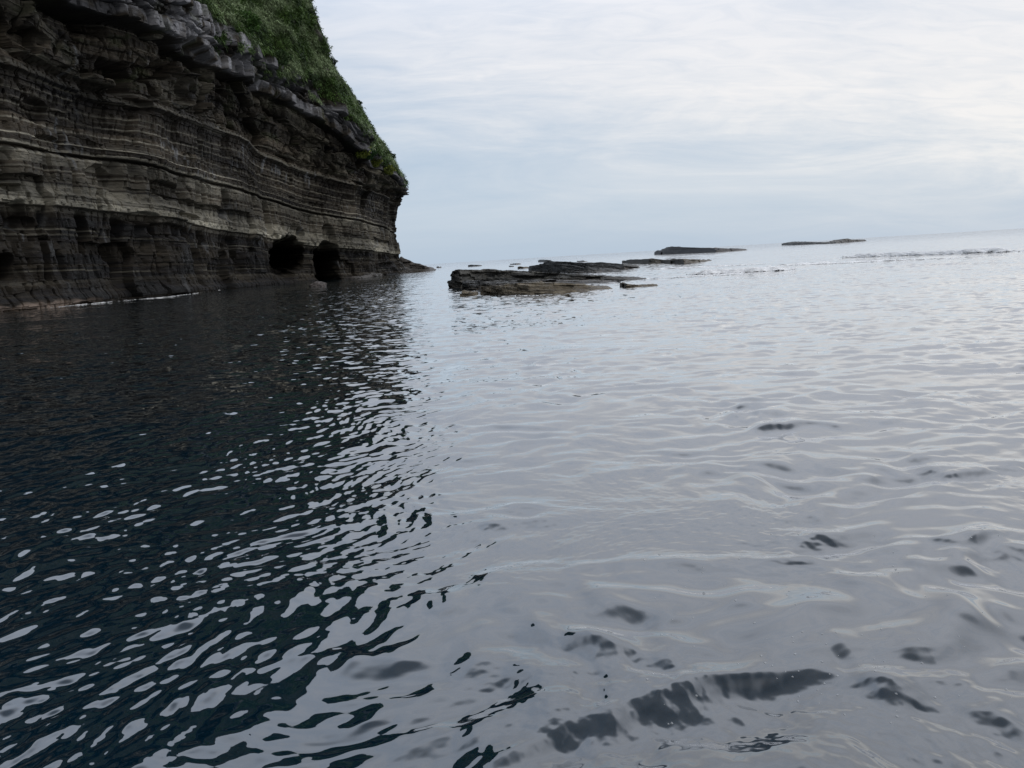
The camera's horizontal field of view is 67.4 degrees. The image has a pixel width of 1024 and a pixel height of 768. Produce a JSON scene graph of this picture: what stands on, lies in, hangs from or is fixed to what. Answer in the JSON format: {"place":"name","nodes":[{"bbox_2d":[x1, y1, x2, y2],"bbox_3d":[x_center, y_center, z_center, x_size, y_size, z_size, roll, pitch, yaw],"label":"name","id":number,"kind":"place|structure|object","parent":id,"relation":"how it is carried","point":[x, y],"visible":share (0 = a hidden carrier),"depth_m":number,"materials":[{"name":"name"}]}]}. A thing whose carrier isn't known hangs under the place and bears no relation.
{"place":"outdoors","nodes":[
{"label":"outdoors","id":0,"kind":"place"},
{"bbox_2d":[0,0,410,311],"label":"sea cliff","id":1,"kind":"structure","parent":0,"point":[153,148],"depth_m":99.04,"materials":[{"name":"stone"}]},
{"bbox_2d":[235,7,261,36],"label":"shrub","id":2,"kind":"object","parent":1,"relation":"on","point":[250,20],"visible":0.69,"depth_m":126.43,"materials":[{"name":"green plant"}]},
{"bbox_2d":[274,50,292,65],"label":"shrub","id":3,"kind":"object","parent":1,"relation":"on","point":[283,60],"visible":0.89,"depth_m":138.21,"materials":[{"name":"green plant"}]},
{"bbox_2d":[193,0,409,187],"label":"grass","id":4,"kind":"structure","parent":1,"relation":"on","point":[303,48],"depth_m":146.44,"materials":[{"name":"green plant"}]},
{"bbox_2d":[329,57,337,65],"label":"shrub","id":5,"kind":"object","parent":1,"relation":"on","point":[334,60],"visible":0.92,"depth_m":158.15,"materials":[{"name":"green plant"}]},
{"bbox_2d":[355,146,370,158],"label":"shrub","id":6,"kind":"object","parent":1,"relation":"on","point":[364,155],"visible":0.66,"depth_m":164.00,"materials":[{"name":"green plant"}]},
{"bbox_2d":[367,148,377,159],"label":"shrub","id":7,"kind":"object","parent":1,"relation":"on","point":[373,153],"visible":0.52,"depth_m":166.13,"materials":[{"name":"green plant"}]},
{"bbox_2d":[371,158,382,166],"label":"shrub","id":8,"kind":"object","parent":1,"relation":"on","point":[377,163],"visible":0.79,"depth_m":175.79,"materials":[{"name":"green plant"}]},
{"bbox_2d":[383,164,396,175],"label":"shrub","id":9,"kind":"object","parent":1,"relation":"on","point":[389,166],"visible":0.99,"depth_m":178.99,"materials":[{"name":"green plant"}]},
{"bbox_2d":[0,228,1023,767],"bbox_3d":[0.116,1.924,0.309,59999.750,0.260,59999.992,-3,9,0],"label":"sea","id":10,"kind":"structure","parent":0,"point":[680,518],"depth_m":6.00,"materials":[{"name":"liquid"}]},
{"bbox_2d":[52,293,193,307],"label":"wash foam","id":11,"kind":"object","parent":10,"relation":"on","point":[124,300],"visible":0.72,"depth_m":86.03,"materials":[{"name":"white"}]},
{"bbox_2d":[309,281,326,286],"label":"boulder","id":12,"kind":"object","parent":10,"relation":"in","point":[317,283],"visible":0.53,"depth_m":98.46,"materials":[{"name":"grey stone"}]},
{"bbox_2d":[364,273,377,276],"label":"boulder","id":13,"kind":"object","parent":10,"relation":"in","point":[374,274],"visible":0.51,"depth_m":168.78,"materials":[{"name":"grey stone"}]},
{"bbox_2d":[361,267,435,277],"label":"rock shelf","id":14,"kind":"object","parent":10,"relation":"in","point":[410,269],"visible":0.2,"depth_m":179.47,"materials":[{"name":"grey stone"}]},
{"bbox_2d":[400,256,435,271],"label":"rock shelf","id":15,"kind":"object","parent":10,"relation":"in","point":[417,267],"visible":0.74,"depth_m":212.58,"materials":[{"name":"grey stone"}]},
{"bbox_2d":[447,269,645,295],"bbox_3d":[2.423,-7.567,55.120,15.474,1.960,26.586,-3,9,0],"label":"rock reef","id":16,"kind":"object","parent":10,"relation":"in","point":[493,281],"visible":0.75,"depth_m":54.39},
{"bbox_2d":[528,261,639,273],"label":"rock reef","id":17,"kind":"object","parent":10,"relation":"in","point":[569,267],"visible":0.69,"depth_m":95.19},
{"bbox_2d":[620,282,657,287],"bbox_3d":[7.532,-5.635,44.968,2.231,0.797,3.996,-3,9,0],"label":"rock","id":18,"kind":"object","parent":10,"relation":"in","point":[623,284],"visible":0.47,"depth_m":43.92,"materials":[{"name":"grey stone"}]},
{"bbox_2d":[622,258,661,263],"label":"flat rock","id":19,"kind":"object","parent":10,"relation":"in","point":[645,261],"visible":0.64,"depth_m":122.98,"materials":[{"name":"grey stone"}]},
{"bbox_2d":[661,259,711,263],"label":"flat rock","id":20,"kind":"object","parent":10,"relation":"in","point":[678,261],"visible":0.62,"depth_m":106.23,"materials":[{"name":"grey stone"}]},
{"bbox_2d":[646,272,746,278],"bbox_3d":[13.046,-7.697,54.825,7.563,0.099,4.082,-2,9,6],"label":"wash foam","id":21,"kind":"object","parent":10,"relation":"on","point":[705,275],"visible":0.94,"depth_m":54.85,"materials":[{"name":"white"}]},
{"bbox_2d":[654,246,746,254],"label":"rock reef","id":22,"kind":"object","parent":10,"relation":"in","point":[676,250],"visible":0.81,"depth_m":303.59},
{"bbox_2d":[650,263,765,269],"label":"wash foam","id":23,"kind":"object","parent":10,"relation":"on","point":[700,266],"visible":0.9,"depth_m":81.43,"materials":[{"name":"white"}]},
{"bbox_2d":[690,266,795,274],"bbox_3d":[16.973,-8.538,57.590,8.285,0.419,2.950,1,10,25],"label":"breaker foam","id":24,"kind":"object","parent":10,"relation":"on","point":[739,270],"visible":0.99,"depth_m":56.66,"materials":[{"name":"white"}]},
{"bbox_2d":[782,238,865,244],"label":"rock reef","id":25,"kind":"object","parent":10,"relation":"in","point":[829,242],"visible":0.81,"depth_m":462.76},
{"bbox_2d":[782,257,964,265],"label":"wash foam","id":26,"kind":"object","parent":10,"relation":"on","point":[825,262],"visible":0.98,"depth_m":65.63,"materials":[{"name":"white"}]},
{"bbox_2d":[842,248,1023,257],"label":"breaker foam","id":27,"kind":"object","parent":10,"relation":"on","point":[935,252],"visible":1,"depth_m":74.20,"materials":[{"name":"white"}]},
{"bbox_2d":[312,0,1023,264],"label":"sky","id":28,"kind":"structure","parent":0,"point":[516,129],"materials":[{"name":"white"}]}
]}

